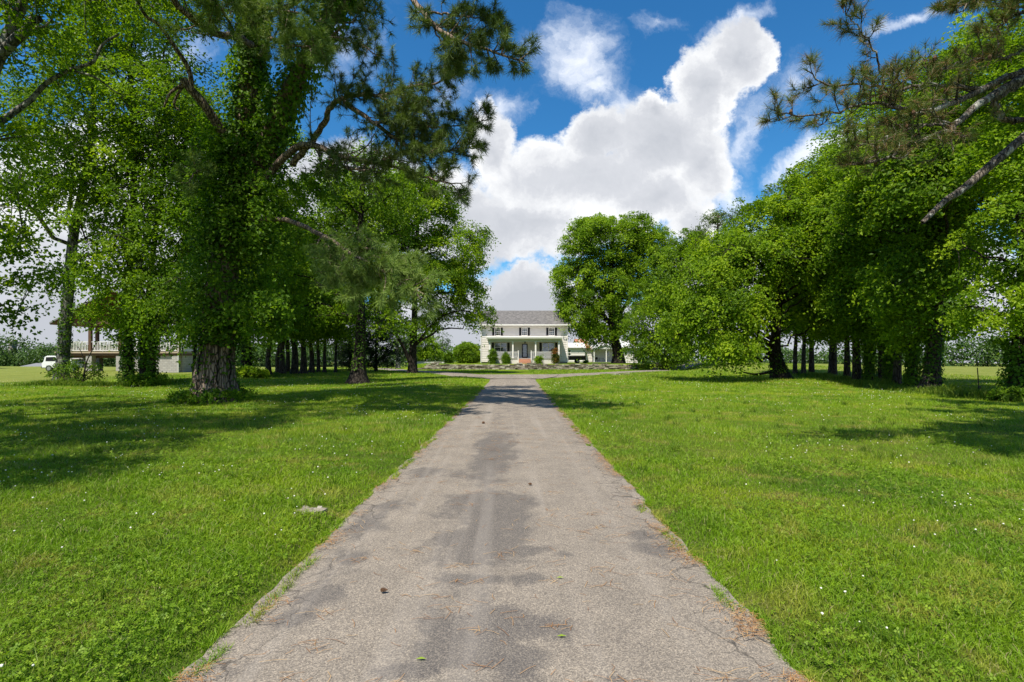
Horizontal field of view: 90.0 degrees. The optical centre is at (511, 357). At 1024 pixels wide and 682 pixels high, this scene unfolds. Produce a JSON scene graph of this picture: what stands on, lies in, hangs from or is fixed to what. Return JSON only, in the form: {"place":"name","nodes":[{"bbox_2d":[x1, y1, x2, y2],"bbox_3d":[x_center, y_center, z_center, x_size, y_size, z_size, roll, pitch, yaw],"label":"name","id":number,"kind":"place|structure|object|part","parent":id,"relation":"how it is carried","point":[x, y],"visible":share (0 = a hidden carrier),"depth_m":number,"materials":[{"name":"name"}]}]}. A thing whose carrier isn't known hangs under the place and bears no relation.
{"place":"outdoors","nodes":[
{"label":"outdoors","id":0,"kind":"place"},
{"bbox_2d":[378,368,481,377],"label":"road","id":1,"kind":"structure","parent":0,"point":[454,374],"depth_m":50.37,"materials":[{"name":"grey asphalt"}]},
{"bbox_2d":[174,379,807,681],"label":"driveway","id":2,"kind":"structure","parent":0,"point":[621,632],"depth_m":3.57,"materials":[{"name":"grey asphalt"}]},
{"bbox_2d":[206,415,794,681],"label":"pine needles","id":3,"kind":"object","parent":2,"relation":"on","point":[492,594],"visible":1,"depth_m":3.32,"materials":[{"name":"brown plant"}]},
{"bbox_2d":[0,362,1023,681],"bbox_3d":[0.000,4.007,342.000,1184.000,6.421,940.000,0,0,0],"label":"ground","id":4,"kind":"structure","parent":0,"point":[24,374],"depth_m":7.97,"materials":[{"name":"green plant"}]},
{"bbox_2d":[8,340,16,354],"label":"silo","id":5,"kind":"object","parent":4,"relation":"on","point":[11,347],"visible":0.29,"depth_m":120.44,"materials":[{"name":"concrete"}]},
{"bbox_2d":[24,363,41,365],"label":"shed","id":6,"kind":"structure","parent":4,"relation":"on","point":[37,364],"depth_m":92.24,"materials":[{"name":"concrete"}]},
{"bbox_2d":[41,356,85,370],"bbox_3d":[-50.712,0.660,58.595,4.776,1.796,1.950,0,0,0],"label":"parked suv","id":7,"kind":"object","parent":4,"relation":"on","point":[48,361],"visible":0.23,"depth_m":57.68,"materials":[{"name":"white paint"}]},
{"bbox_3d":[-52.000,0.142,57.671,1.100,0.480,0.012,0,0,0],"label":"side window","id":8,"kind":"part","parent":7,"relation":"part of","materials":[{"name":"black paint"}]},
{"bbox_2d":[40,358,107,381],"bbox_3d":[-25.051,0.977,29.398,3.330,1.998,2.007,0,0,0],"label":"understory shrub","id":9,"kind":"object","parent":4,"relation":"on","point":[78,376],"visible":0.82,"depth_m":29.31,"materials":[{"name":"green plant"}]},
{"bbox_2d":[77,341,97,381],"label":"bare sapling","id":10,"kind":"object","parent":4,"relation":"on","point":[86,361],"visible":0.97,"depth_m":28.98,"materials":[{"name":"brown plant"}]},
{"bbox_2d":[0,0,198,362],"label":"shade tree","id":11,"kind":"object","parent":4,"relation":"on","point":[19,28],"visible":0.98,"depth_m":15.64,"materials":[{"name":"green plant"}]},
{"bbox_2d":[0,0,213,380],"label":"shade tree","id":12,"kind":"object","parent":4,"relation":"on","point":[64,347],"visible":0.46,"depth_m":26.88,"materials":[{"name":"green plant"}]},
{"bbox_2d":[49,289,197,372],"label":"house","id":13,"kind":"structure","parent":4,"relation":"on","point":[168,364],"depth_m":56.18,"materials":[{"name":"wood"}]},
{"bbox_2d":[13,0,234,382],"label":"shade tree","id":14,"kind":"object","parent":4,"relation":"on","point":[127,350],"visible":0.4,"depth_m":26.64,"materials":[{"name":"green plant"}]},
{"bbox_2d":[120,370,172,386],"bbox_3d":[-20.604,1.543,28.962,2.672,1.759,1.788,0,0,-15],"label":"understory shrub","id":15,"kind":"object","parent":4,"relation":"on","point":[134,380],"visible":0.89,"depth_m":28.71,"materials":[{"name":"green plant"}]},
{"bbox_2d":[75,53,229,385],"bbox_3d":[-17.919,-7.573,26.618,7.765,18.622,7.801,0,0,0],"label":"shade tree","id":16,"kind":"object","parent":4,"relation":"on","point":[146,228],"visible":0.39,"depth_m":25.29,"materials":[{"name":"green plant"}]},
{"bbox_2d":[0,331,333,366],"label":"distant woods","id":17,"kind":"object","parent":4,"relation":"on","point":[20,357],"visible":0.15,"depth_m":111.82,"materials":[{"name":"green plant"}]},
{"bbox_2d":[166,294,195,365],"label":"sapling","id":18,"kind":"object","parent":4,"relation":"on","point":[187,336],"visible":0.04,"depth_m":26.76,"materials":[{"name":"green plant"}]},
{"bbox_2d":[115,57,252,385],"bbox_3d":[-16.463,-6.154,26.853,5.981,15.968,9.078,0,0,-28],"label":"shade tree","id":19,"kind":"object","parent":4,"relation":"on","point":[162,305],"visible":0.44,"depth_m":24.56,"materials":[{"name":"green plant"}]},
{"bbox_2d":[3,368,366,386],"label":"weeds","id":20,"kind":"object","parent":4,"relation":"on","point":[58,382],"visible":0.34,"depth_m":28.51,"materials":[{"name":"green plant"}]},
{"bbox_2d":[163,383,258,405],"bbox_3d":[-11.126,1.497,19.236,3.350,1.140,3.111,0,0,0],"label":"understory shrub","id":21,"kind":"object","parent":4,"relation":"on","point":[184,396],"visible":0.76,"depth_m":18.42,"materials":[{"name":"green plant"}]},
{"bbox_2d":[152,106,334,374],"bbox_3d":[-21.117,-9.342,41.953,15.870,22.516,11.840,0,0,0],"label":"shade tree","id":22,"kind":"object","parent":4,"relation":"on","point":[244,360],"visible":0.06,"depth_m":41.38,"materials":[{"name":"green plant"}]},
{"bbox_2d":[236,365,270,378],"bbox_3d":[-20.986,1.431,40.954,3.367,1.689,2.260,0,0,20],"label":"understory shrub","id":23,"kind":"object","parent":4,"relation":"on","point":[249,371],"visible":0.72,"depth_m":40.57,"materials":[{"name":"green plant"}]},
{"bbox_2d":[251,222,314,374],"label":"tree","id":24,"kind":"object","parent":4,"relation":"on","point":[268,362],"visible":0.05,"depth_m":45.30,"materials":[{"name":"green plant"}]},
{"bbox_2d":[254,317,315,371],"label":"tree","id":25,"kind":"object","parent":4,"relation":"on","point":[287,365],"depth_m":49.86,"materials":[{"name":"brown plant"}]},
{"bbox_2d":[256,269,327,371],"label":"tree","id":26,"kind":"object","parent":4,"relation":"on","point":[277,361],"depth_m":48.78,"materials":[{"name":"green plant"}]},
{"bbox_2d":[254,225,332,373],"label":"tree","id":27,"kind":"object","parent":4,"relation":"on","point":[282,368],"visible":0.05,"depth_m":46.62,"materials":[{"name":"green plant"}]},
{"bbox_2d":[276,213,340,373],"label":"tree","id":28,"kind":"object","parent":4,"relation":"on","point":[294,368],"visible":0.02,"depth_m":47.71,"materials":[{"name":"green plant"}]},
{"bbox_2d":[285,224,336,373],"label":"tree","id":29,"kind":"object","parent":4,"relation":"on","point":[303,366],"visible":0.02,"depth_m":49.18,"materials":[{"name":"green plant"}]},
{"bbox_2d":[296,506,327,513],"bbox_3d":[-2.098,1.596,5.346,0.317,0.035,0.261,0,0,8],"label":"flagstone","id":30,"kind":"object","parent":4,"relation":"on","point":[321,508],"visible":0.52,"depth_m":5.33,"materials":[{"name":"stone"}]},
{"bbox_2d":[296,298,353,372],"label":"tree","id":31,"kind":"object","parent":4,"relation":"on","point":[318,368],"visible":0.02,"depth_m":53.80,"materials":[{"name":"green plant"}]},
{"bbox_2d":[299,283,351,372],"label":"tree","id":32,"kind":"object","parent":4,"relation":"on","point":[311,368],"visible":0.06,"depth_m":51.77,"materials":[{"name":"green plant"}]},
{"bbox_2d":[306,269,353,372],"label":"tree","id":33,"kind":"object","parent":4,"relation":"on","point":[324,369],"visible":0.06,"depth_m":52.83,"materials":[{"name":"green plant"}]},
{"bbox_2d":[313,282,372,372],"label":"tree","id":34,"kind":"object","parent":4,"relation":"on","point":[335,354],"visible":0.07,"depth_m":55.95,"materials":[{"name":"green plant"}]},
{"bbox_2d":[256,136,437,383],"bbox_3d":[-10.543,-6.174,33.268,11.335,15.969,8.806,0,0,0],"label":"shade tree","id":35,"kind":"object","parent":4,"relation":"on","point":[358,371],"visible":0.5,"depth_m":32.80,"materials":[{"name":"green plant"}]},
{"bbox_2d":[328,322,372,370],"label":"cedar","id":36,"kind":"object","parent":4,"relation":"on","point":[343,357],"visible":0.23,"depth_m":61.00,"materials":[{"name":"green plant"}]},
{"bbox_2d":[348,307,407,370],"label":"cedar","id":37,"kind":"object","parent":4,"relation":"on","point":[373,353],"visible":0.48,"depth_m":59.45,"materials":[{"name":"green plant"}]},
{"bbox_2d":[373,320,427,367],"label":"bare trunk tree","id":38,"kind":"object","parent":4,"relation":"on","point":[398,348],"visible":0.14,"depth_m":77.89,"materials":[{"name":"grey plant"}]},
{"bbox_2d":[312,162,504,372],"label":"maple","id":39,"kind":"object","parent":4,"relation":"on","point":[462,279],"visible":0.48,"depth_m":50.05,"materials":[{"name":"green plant"}]},
{"bbox_2d":[406,331,443,366],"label":"tree","id":40,"kind":"object","parent":4,"relation":"on","point":[426,352],"visible":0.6,"depth_m":85.22,"materials":[{"name":"green plant"}]},
{"bbox_2d":[417,361,443,363],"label":"white wall","id":41,"kind":"structure","parent":4,"relation":"on","point":[419,362],"depth_m":80.00,"materials":[{"name":"paint"}]},
{"bbox_2d":[430,329,452,360],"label":"sparse tree","id":42,"kind":"object","parent":4,"relation":"on","point":[442,346],"visible":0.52,"depth_m":91.66,"materials":[{"name":"grey plant"}]},
{"bbox_2d":[441,351,454,363],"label":"shrub","id":43,"kind":"object","parent":4,"relation":"on","point":[447,357],"visible":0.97,"depth_m":75.62,"materials":[{"name":"green plant"}]},
{"bbox_2d":[453,341,480,362],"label":"shrub","id":44,"kind":"object","parent":4,"relation":"on","point":[466,352],"visible":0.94,"depth_m":78.34,"materials":[{"name":"green plant"}]},
{"bbox_2d":[418,362,521,369],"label":"stone wall","id":45,"kind":"structure","parent":4,"relation":"on","point":[435,365],"depth_m":69.30,"materials":[{"name":"grey stone"}]},
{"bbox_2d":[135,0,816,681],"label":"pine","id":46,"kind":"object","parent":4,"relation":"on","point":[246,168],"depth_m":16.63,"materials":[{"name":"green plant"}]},
{"bbox_2d":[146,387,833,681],"bbox_3d":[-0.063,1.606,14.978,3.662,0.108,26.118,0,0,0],"label":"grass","id":47,"kind":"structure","parent":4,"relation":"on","point":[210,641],"depth_m":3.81,"materials":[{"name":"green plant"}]},
{"bbox_2d":[486,348,498,363],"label":"porch shrub","id":48,"kind":"object","parent":4,"relation":"on","point":[492,355],"visible":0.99,"depth_m":72.71,"materials":[{"name":"green plant"}]},
{"bbox_2d":[0,363,1005,386],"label":"grass","id":49,"kind":"structure","parent":4,"relation":"on","point":[567,371],"depth_m":38.16,"materials":[{"name":"green plant"}]},
{"bbox_2d":[501,352,511,363],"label":"porch shrub","id":50,"kind":"object","parent":4,"relation":"on","point":[505,357],"visible":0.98,"depth_m":72.59,"materials":[{"name":"green plant"}]},
{"bbox_2d":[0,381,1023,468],"bbox_3d":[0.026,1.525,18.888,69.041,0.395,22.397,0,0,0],"label":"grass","id":51,"kind":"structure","parent":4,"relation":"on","point":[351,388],"depth_m":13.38,"materials":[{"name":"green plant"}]},
{"bbox_2d":[0,379,1023,681],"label":"clover","id":52,"kind":"object","parent":4,"relation":"on","point":[240,517],"depth_m":3.94,"materials":[{"name":"green plant"}]},
{"bbox_2d":[517,364,527,369],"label":"stone steps","id":53,"kind":"structure","parent":4,"relation":"on","point":[524,367],"depth_m":69.05,"materials":[{"name":"beige stone"}]},
{"bbox_2d":[479,311,570,363],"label":"farmhouse","id":54,"kind":"object","parent":4,"relation":"on","point":[525,337],"visible":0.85,"depth_m":75.96,"materials":[{"name":"white paint"}]},
{"bbox_2d":[494,327,500,335],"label":"window","id":55,"kind":"structure","parent":54,"relation":"in","point":[496,330],"depth_m":75.95,"materials":[{"name":"paint"}]},
{"bbox_2d":[494,343,506,351],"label":"window","id":56,"kind":"structure","parent":54,"relation":"in","point":[500,346],"depth_m":76.02,"materials":[{"name":"glass"}]},
{"bbox_2d":[521,327,527,335],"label":"window","id":57,"kind":"structure","parent":54,"relation":"in","point":[523,328],"depth_m":75.95,"materials":[{"name":"paint"}]},
{"bbox_2d":[522,344,526,357],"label":"door","id":58,"kind":"structure","parent":54,"relation":"in","point":[523,347],"depth_m":75.93,"materials":[{"name":"black paint"}]},
{"bbox_2d":[542,343,554,351],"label":"window","id":59,"kind":"structure","parent":54,"relation":"in","point":[543,344],"depth_m":76.02,"materials":[{"name":"glass"}]},
{"bbox_2d":[549,327,554,335],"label":"window","id":60,"kind":"structure","parent":54,"relation":"in","point":[551,329],"depth_m":75.93,"materials":[{"name":"paint"}]},
{"bbox_2d":[534,354,545,363],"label":"porch shrub","id":61,"kind":"object","parent":4,"relation":"on","point":[538,359],"visible":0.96,"depth_m":72.74,"materials":[{"name":"green plant"}]},
{"bbox_2d":[549,348,561,363],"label":"porch shrub","id":62,"kind":"object","parent":4,"relation":"on","point":[555,358],"visible":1,"depth_m":72.77,"materials":[{"name":"red plant"}]},
{"bbox_2d":[568,343,585,361],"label":"wing","id":63,"kind":"structure","parent":4,"relation":"on","point":[573,349],"depth_m":99.97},
{"bbox_2d":[568,356,585,362],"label":"utility trailer","id":64,"kind":"object","parent":4,"relation":"on","point":[574,358],"visible":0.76,"depth_m":78.75,"materials":[{"name":"metal"}]},
{"bbox_2d":[527,363,638,369],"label":"stone wall","id":65,"kind":"structure","parent":4,"relation":"on","point":[534,366],"depth_m":69.24,"materials":[{"name":"grey stone"}]},
{"bbox_2d":[573,339,638,362],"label":"white barn","id":66,"kind":"structure","parent":4,"relation":"on","point":[606,355],"depth_m":101.86,"materials":[{"name":"paint"}]},
{"bbox_2d":[547,211,681,363],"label":"maple","id":67,"kind":"object","parent":4,"relation":"on","point":[637,240],"visible":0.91,"depth_m":75.31,"materials":[{"name":"green plant"}]},
{"bbox_2d":[308,328,1010,366],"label":"background woods","id":68,"kind":"object","parent":4,"relation":"on","point":[991,358],"visible":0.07,"depth_m":99.99,"materials":[{"name":"green plant"}]},
{"bbox_2d":[652,363,677,369],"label":"stone ring","id":69,"kind":"object","parent":4,"relation":"on","point":[661,368],"visible":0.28,"depth_m":69.51,"materials":[{"name":"grey stone"}]},
{"bbox_2d":[617,227,746,370],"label":"drooping tree","id":70,"kind":"object","parent":4,"relation":"on","point":[642,333],"visible":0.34,"depth_m":65.61,"materials":[{"name":"green plant"}]},
{"bbox_2d":[678,204,741,362],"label":"pine","id":71,"kind":"object","parent":4,"relation":"on","point":[716,219],"visible":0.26,"depth_m":73.54,"materials":[{"name":"green plant"}]},
{"bbox_2d":[632,160,851,380],"bbox_3d":[17.279,-5.031,35.528,17.063,16.908,11.971,0,0,0],"label":"pecan tree","id":72,"kind":"object","parent":4,"relation":"on","point":[727,302],"visible":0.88,"depth_m":33.43,"materials":[{"name":"green plant"}]},
{"bbox_2d":[746,345,765,362],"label":"tree","id":73,"kind":"object","parent":4,"relation":"on","point":[758,356],"visible":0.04,"depth_m":66.59,"materials":[{"name":"green plant"}]},
{"bbox_2d":[743,370,769,374],"bbox_3d":[18.604,1.126,38.836,2.003,0.405,0.393,0,0,33],"label":"fallen branch","id":74,"kind":"object","parent":4,"relation":"on","point":[763,373],"visible":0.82,"depth_m":38.59,"materials":[{"name":"brown plant"}]},
{"bbox_2d":[757,225,815,373],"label":"tree","id":75,"kind":"object","parent":4,"relation":"on","point":[803,362],"visible":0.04,"depth_m":45.37,"materials":[{"name":"green plant"}]},
{"bbox_2d":[753,217,819,373],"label":"tree","id":76,"kind":"object","parent":4,"relation":"on","point":[795,369],"visible":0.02,"depth_m":46.83,"materials":[{"name":"green plant"}]},
{"bbox_2d":[764,256,838,371],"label":"tree","id":77,"kind":"object","parent":4,"relation":"on","point":[811,367],"depth_m":46.27,"materials":[{"name":"green plant"}]},
{"bbox_2d":[765,132,850,374],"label":"shade tree","id":78,"kind":"object","parent":4,"relation":"on","point":[832,364],"visible":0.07,"depth_m":40.74,"materials":[{"name":"green plant"}]},
{"bbox_2d":[781,191,861,376],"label":"tree","id":79,"kind":"object","parent":4,"relation":"on","point":[846,370],"visible":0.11,"depth_m":37.42,"materials":[{"name":"green plant"}]},
{"bbox_2d":[772,146,881,379],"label":"tree","id":80,"kind":"object","parent":4,"relation":"on","point":[857,368],"visible":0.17,"depth_m":32.05,"materials":[{"name":"green plant"}]},
{"bbox_2d":[796,144,925,380],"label":"tree","id":81,"kind":"object","parent":4,"relation":"on","point":[869,369],"visible":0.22,"depth_m":31.06,"materials":[{"name":"green plant"}]},
{"bbox_2d":[803,74,960,378],"bbox_3d":[26.549,-8.740,35.847,12.433,21.076,9.304,0,0,0],"label":"shade tree","id":82,"kind":"object","parent":4,"relation":"on","point":[832,153],"visible":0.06,"depth_m":36.13,"materials":[{"name":"green plant"}]},
{"bbox_2d":[756,0,1023,223],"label":"pine","id":83,"kind":"object","parent":4,"relation":"on","point":[913,109],"visible":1,"depth_m":8.16,"materials":[{"name":"green plant"}]},
{"bbox_2d":[813,110,998,384],"bbox_3d":[21.628,-6.066,28.346,9.260,15.712,7.532,0,0,0],"label":"tree","id":84,"kind":"object","parent":4,"relation":"on","point":[897,373],"visible":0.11,"depth_m":28.39,"materials":[{"name":"green plant"}]},
{"bbox_2d":[790,370,1023,402],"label":"weeds","id":85,"kind":"object","parent":4,"relation":"on","point":[950,390],"visible":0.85,"depth_m":25.18,"materials":[{"name":"green plant"}]},
{"bbox_2d":[820,90,1008,386],"bbox_3d":[21.024,-6.025,26.326,9.244,15.873,7.820,0,0,0],"label":"tree","id":86,"kind":"object","parent":4,"relation":"on","point":[916,233],"visible":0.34,"depth_m":25.45,"materials":[{"name":"green plant"}]},
{"bbox_2d":[842,226,996,380],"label":"tree","id":87,"kind":"object","parent":4,"relation":"on","point":[888,372],"visible":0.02,"depth_m":30.80,"materials":[{"name":"green plant"}]},
{"bbox_2d":[829,11,1023,387],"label":"tree","id":88,"kind":"object","parent":4,"relation":"on","point":[907,184],"visible":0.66,"depth_m":23.38,"materials":[{"name":"green plant"}]},
{"bbox_2d":[902,4,1023,201],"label":"shade tree","id":89,"kind":"object","parent":4,"relation":"on","point":[958,18],"visible":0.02,"depth_m":28.46,"materials":[{"name":"green plant"}]},
{"bbox_2d":[922,0,1023,393],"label":"shade tree","id":90,"kind":"object","parent":4,"relation":"on","point":[1008,203],"visible":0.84,"depth_m":19.54,"materials":[{"name":"green plant"}]},
{"bbox_2d":[977,368,980,389],"bbox_3d":[21.422,1.075,23.500,0.171,1.253,0.043,0,0,0],"label":"fence post","id":91,"kind":"object","parent":4,"relation":"on","point":[979,387],"visible":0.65,"depth_m":23.49,"materials":[{"name":"wood"}]},
{"bbox_2d":[986,385,1023,402],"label":"understory shrub","id":92,"kind":"object","parent":4,"relation":"on","point":[1003,392],"visible":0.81,"depth_m":18.87,"materials":[{"name":"green plant"}]},
{"bbox_2d":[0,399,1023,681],"bbox_3d":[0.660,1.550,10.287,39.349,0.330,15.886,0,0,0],"label":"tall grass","id":93,"kind":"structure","parent":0,"point":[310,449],"depth_m":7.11,"materials":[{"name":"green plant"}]},
{"bbox_2d":[0,0,1023,362],"label":"sky","id":94,"kind":"structure","parent":0,"point":[648,106],"materials":[{"name":"blue"}]},
{"bbox_2d":[477,374,558,378],"bbox_3d":[0.600,1.559,43.300,7.600,0.022,9.400,0,0,0],"label":"road junction","id":95,"kind":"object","parent":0,"point":[514,376],"visible":1,"depth_m":42.60,"materials":[{"name":"grey asphalt"}]},
{"bbox_2d":[550,363,699,377],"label":"road","id":96,"kind":"structure","parent":0,"point":[586,374],"depth_m":54.59,"materials":[{"name":"grey asphalt"}]}
]}

